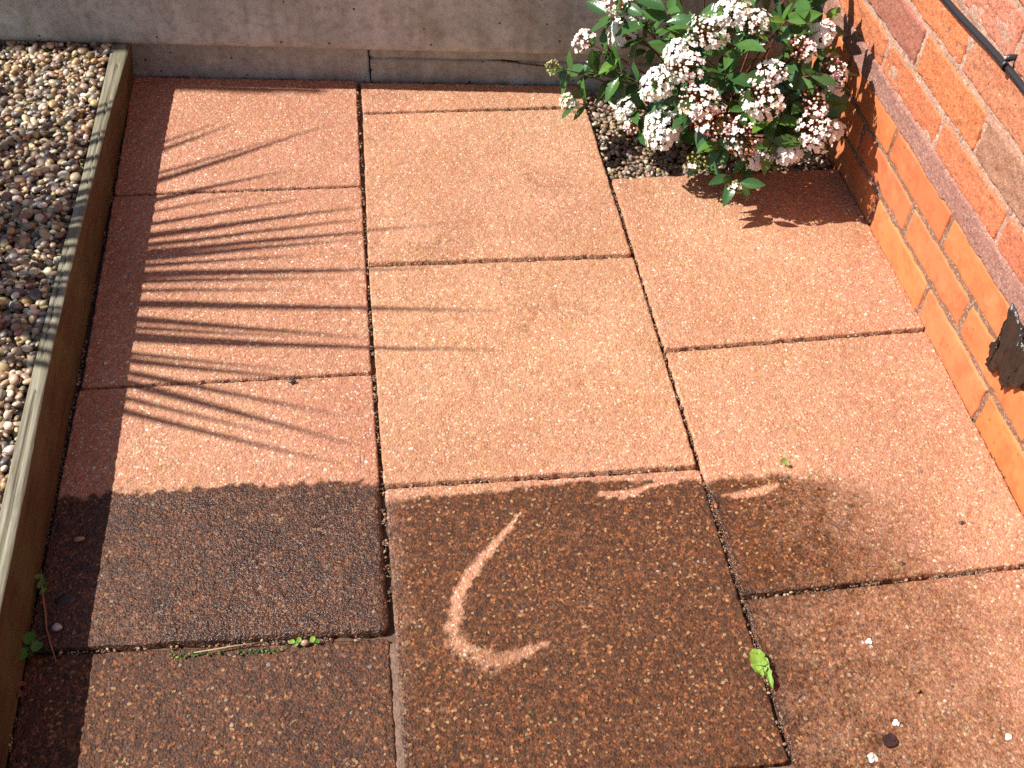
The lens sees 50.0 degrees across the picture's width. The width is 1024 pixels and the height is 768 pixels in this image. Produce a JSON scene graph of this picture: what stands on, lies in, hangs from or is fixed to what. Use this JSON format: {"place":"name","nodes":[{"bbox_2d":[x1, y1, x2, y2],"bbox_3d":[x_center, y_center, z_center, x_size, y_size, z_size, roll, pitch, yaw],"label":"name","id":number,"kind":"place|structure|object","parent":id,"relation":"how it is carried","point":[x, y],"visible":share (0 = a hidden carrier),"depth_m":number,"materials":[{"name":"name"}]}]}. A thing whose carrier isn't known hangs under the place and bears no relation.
{"place":"outdoors","nodes":[
{"label":"outdoors","id":0,"kind":"place"},
{"bbox_2d":[0,40,113,509],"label":"gravel","id":1,"kind":"structure","parent":0,"point":[51,91],"depth_m":1.87,"materials":[{"name":"beige gravel"}]},
{"label":"ground","id":2,"kind":"structure","parent":0,"visible":0},
{"bbox_2d":[0,44,133,767],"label":"timber edging","id":3,"kind":"object","parent":2,"relation":"on","point":[29,498],"visible":0.94,"depth_m":1.56,"materials":[{"name":"brown wood"}]},
{"bbox_2d":[8,639,395,767],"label":"paving slab","id":4,"kind":"structure","parent":2,"relation":"on","point":[321,705],"depth_m":1.33,"materials":[{"name":"red concrete"}]},
{"bbox_2d":[17,681,24,696],"bbox_3d":[-0.595,0.369,1.326,0.010,0.006,0.021,-4,48,-7],"label":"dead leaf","id":5,"kind":"object","parent":4,"relation":"on","point":[20,692],"visible":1,"depth_m":1.33,"materials":[{"name":"brown plant"}]},
{"bbox_2d":[169,646,283,658],"bbox_3d":[-0.357,0.338,1.378,0.143,0.009,0.011,-2,48,-5],"label":"moss","id":6,"kind":"object","parent":4,"relation":"on","point":[238,653],"visible":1,"depth_m":1.38,"materials":[{"name":"green plant"}]},
{"bbox_2d":[193,641,262,652],"bbox_3d":[-0.356,0.330,1.377,0.085,0.003,0.008,-4,48,-7],"label":"straw","id":7,"kind":"object","parent":4,"relation":"on","point":[227,647],"visible":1,"depth_m":1.38,"materials":[{"name":"beige plant"}]},
{"bbox_2d":[300,640,309,645],"bbox_3d":[-0.262,0.328,1.388,0.012,0.010,0.009,-4,48,-7],"label":"pebble","id":8,"kind":"object","parent":4,"relation":"on","point":[304,642],"visible":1,"depth_m":1.39,"materials":[{"name":"beige stone"}]},
{"bbox_2d":[27,376,389,654],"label":"paving slab","id":9,"kind":"structure","parent":2,"relation":"on","point":[217,513],"depth_m":1.51,"materials":[{"name":"red concrete"}]},
{"bbox_2d":[40,570,56,660],"bbox_3d":[-0.593,0.290,1.394,0.006,0.013,0.142,-16,50,-17],"label":"twig","id":10,"kind":"object","parent":9,"relation":"on","point":[45,613],"visible":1,"depth_m":1.39,"materials":[{"name":"brown wood"}]},
{"bbox_2d":[52,623,61,630],"bbox_3d":[-0.573,0.306,1.383,0.013,0.008,0.012,-4,48,-7],"label":"pebble","id":11,"kind":"object","parent":9,"relation":"on","point":[56,626],"visible":1,"depth_m":1.38,"materials":[{"name":"grey stone"}]},
{"bbox_2d":[73,536,84,541],"bbox_3d":[-0.581,0.208,1.474,0.016,0.007,0.008,-4,48,-7],"label":"pebble","id":12,"kind":"object","parent":9,"relation":"on","point":[78,539],"visible":1,"depth_m":1.47,"materials":[{"name":"brown stone"}]},
{"bbox_2d":[81,187,371,389],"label":"paving slab","id":13,"kind":"structure","parent":2,"relation":"on","point":[208,288],"depth_m":1.82,"materials":[{"name":"red concrete"}]},
{"bbox_2d":[115,77,360,196],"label":"paving slab","id":14,"kind":"structure","parent":2,"relation":"on","point":[189,135],"depth_m":2.12,"materials":[{"name":"red concrete"}]},
{"bbox_2d":[116,43,369,84],"bbox_3d":[-0.557,-0.718,2.314,0.525,0.126,0.201,1,47,-2],"label":"concrete edging","id":15,"kind":"object","parent":2,"relation":"on","point":[225,62],"visible":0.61,"depth_m":2.24,"materials":[{"name":"grey concrete"}]},
{"bbox_2d":[7,85,788,767],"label":"joint bedding","id":16,"kind":"object","parent":2,"relation":"on","point":[389,637],"visible":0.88,"depth_m":1.67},
{"bbox_2d":[20,632,42,659],"bbox_3d":[-0.597,0.332,1.361,0.029,0.026,0.040,14,48,9],"label":"seedling","id":17,"kind":"object","parent":16,"relation":"on","point":[29,638],"visible":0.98,"depth_m":1.36,"materials":[{"name":"green plant"}]},
{"bbox_2d":[35,574,46,595],"bbox_3d":[-0.608,0.265,1.425,0.013,0.030,0.031,-19,51,-19],"label":"seedling","id":18,"kind":"object","parent":16,"relation":"on","point":[42,581],"visible":0.94,"depth_m":1.42,"materials":[{"name":"green plant"}]},
{"bbox_2d":[54,594,75,605],"bbox_3d":[-0.576,0.279,1.415,0.030,0.010,0.024,-4,48,-7],"label":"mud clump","id":19,"kind":"object","parent":16,"relation":"on","point":[63,599],"visible":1,"depth_m":1.41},
{"bbox_2d":[290,637,301,645],"bbox_3d":[-0.273,0.331,1.392,0.015,0.023,0.010,-4,48,-7],"label":"sprout","id":20,"kind":"object","parent":16,"relation":"on","point":[299,639],"visible":1,"depth_m":1.39,"materials":[{"name":"green plant"}]},
{"bbox_2d":[310,636,319,643],"bbox_3d":[-0.249,0.330,1.395,0.012,0.023,0.008,-4,48,-7],"label":"sprout","id":21,"kind":"object","parent":16,"relation":"on","point":[312,639],"visible":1,"depth_m":1.39,"materials":[{"name":"green plant"}]},
{"bbox_2d":[389,643,403,767],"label":"joint sand","id":22,"kind":"structure","parent":16,"relation":"on","point":[396,707],"depth_m":1.34,"materials":[{"name":"beige sand"}]},
{"bbox_2d":[8,76,1023,761],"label":"joint grit","id":23,"kind":"object","parent":16,"relation":"on","point":[324,640],"visible":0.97,"depth_m":1.60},
{"bbox_2d":[0,0,823,58],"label":"concrete gravel board","id":24,"kind":"object","parent":2,"relation":"on","point":[537,26],"visible":0.67,"depth_m":2.14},
{"bbox_2d":[361,83,584,114],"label":"paving slab","id":25,"kind":"structure","parent":2,"relation":"on","point":[390,98],"depth_m":2.23,"materials":[{"name":"orange concrete"}]},
{"bbox_2d":[363,109,630,267],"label":"paving slab","id":26,"kind":"structure","parent":2,"relation":"on","point":[481,187],"depth_m":2.03,"materials":[{"name":"orange concrete"}]},
{"bbox_2d":[369,258,695,488],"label":"paving slab","id":27,"kind":"structure","parent":2,"relation":"on","point":[508,371],"depth_m":1.72,"materials":[{"name":"orange concrete"}]},
{"bbox_2d":[369,50,802,98],"bbox_3d":[0.154,-0.709,2.345,0.937,0.124,0.202,1,47,-2],"label":"concrete edging","id":28,"kind":"object","parent":2,"relation":"on","point":[455,67],"visible":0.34,"depth_m":2.26,"materials":[{"name":"grey concrete"}]},
{"bbox_2d":[385,470,787,767],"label":"paving slab","id":29,"kind":"structure","parent":2,"relation":"on","point":[591,622],"depth_m":1.42,"materials":[{"name":"red concrete"}]},
{"bbox_2d":[749,649,773,688],"bbox_3d":[0.312,0.356,1.380,0.025,0.011,0.056,-4,48,-7],"label":"green leaf","id":30,"kind":"object","parent":29,"relation":"on","point":[759,662],"visible":1,"depth_m":1.38,"materials":[{"name":"green plant"}]},
{"bbox_2d":[584,91,832,185],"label":"bed gravel","id":31,"kind":"structure","parent":2,"relation":"on","point":[618,138],"depth_m":2.15,"materials":[{"name":"beige gravel"}]},
{"bbox_2d":[545,0,855,207],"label":"flowering shrub","id":32,"kind":"object","parent":31,"relation":"on","point":[792,129],"visible":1,"depth_m":1.90,"materials":[{"name":"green plant"}]},
{"bbox_2d":[611,169,923,354],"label":"paving slab","id":33,"kind":"structure","parent":2,"relation":"on","point":[787,257],"depth_m":1.92,"materials":[{"name":"red concrete"}]},
{"bbox_2d":[610,183,1019,766],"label":"joint bedding","id":34,"kind":"object","parent":2,"relation":"on","point":[748,627],"visible":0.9,"depth_m":1.51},
{"bbox_2d":[666,332,1023,599],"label":"paving slab","id":35,"kind":"structure","parent":2,"relation":"on","point":[877,442],"depth_m":1.62,"materials":[{"name":"red concrete"}]},
{"bbox_2d":[781,458,789,465],"bbox_3d":[0.401,0.114,1.611,0.015,0.004,0.011,16,49,12],"label":"leaf scrap","id":36,"kind":"object","parent":35,"relation":"on","point":[784,461],"visible":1,"depth_m":1.61,"materials":[{"name":"plant"}]},
{"bbox_2d":[743,569,1023,767],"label":"paving slab","id":37,"kind":"structure","parent":2,"relation":"on","point":[843,694],"depth_m":1.40,"materials":[{"name":"red concrete"}]},
{"bbox_2d":[865,638,871,643],"bbox_3d":[0.462,0.332,1.420,0.009,0.003,0.009,-4,48,-7],"label":"fallen petal","id":38,"kind":"object","parent":37,"relation":"on","point":[869,640],"visible":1,"depth_m":1.42,"materials":[{"name":"white plant"}]},
{"bbox_2d":[867,753,877,762],"bbox_3d":[0.431,0.446,1.314,0.012,0.004,0.012,-4,48,-7],"label":"fallen petal","id":39,"kind":"object","parent":37,"relation":"on","point":[871,757],"visible":1,"depth_m":1.31,"materials":[{"name":"white plant"}]},
{"bbox_2d":[882,733,897,746],"bbox_3d":[0.456,0.430,1.328,0.020,0.003,0.017,-4,48,-7],"label":"dead leaf","id":40,"kind":"object","parent":37,"relation":"on","point":[889,740],"visible":1,"depth_m":1.33,"materials":[{"name":"brown plant"}]},
{"bbox_2d":[892,719,898,725],"bbox_3d":[0.470,0.414,1.345,0.009,0.003,0.009,-4,48,-7],"label":"fallen petal","id":41,"kind":"object","parent":37,"relation":"on","point":[895,722],"visible":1,"depth_m":1.34,"materials":[{"name":"white plant"}]},
{"bbox_2d":[1005,733,1011,739],"bbox_3d":[0.606,0.429,1.339,0.010,0.003,0.008,-4,48,-7],"label":"fallen petal","id":42,"kind":"object","parent":37,"relation":"on","point":[1008,736],"visible":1,"depth_m":1.34,"materials":[{"name":"white plant"}]},
{"bbox_2d":[798,0,1023,515],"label":"brick wall","id":43,"kind":"structure","parent":2,"relation":"on","point":[925,157],"depth_m":1.72,"materials":[{"name":"brick"}]},
{"bbox_2d":[942,0,1023,94],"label":"cable","id":44,"kind":"object","parent":43,"relation":"attached to","point":[992,50],"depth_m":1.56,"materials":[{"name":"black plastic"}]},
{"bbox_2d":[985,303,1023,390],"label":"torn membrane","id":45,"kind":"object","parent":43,"relation":"attached to","point":[1005,358],"visible":1,"depth_m":1.57,"materials":[{"name":"black plastic"}]}
]}

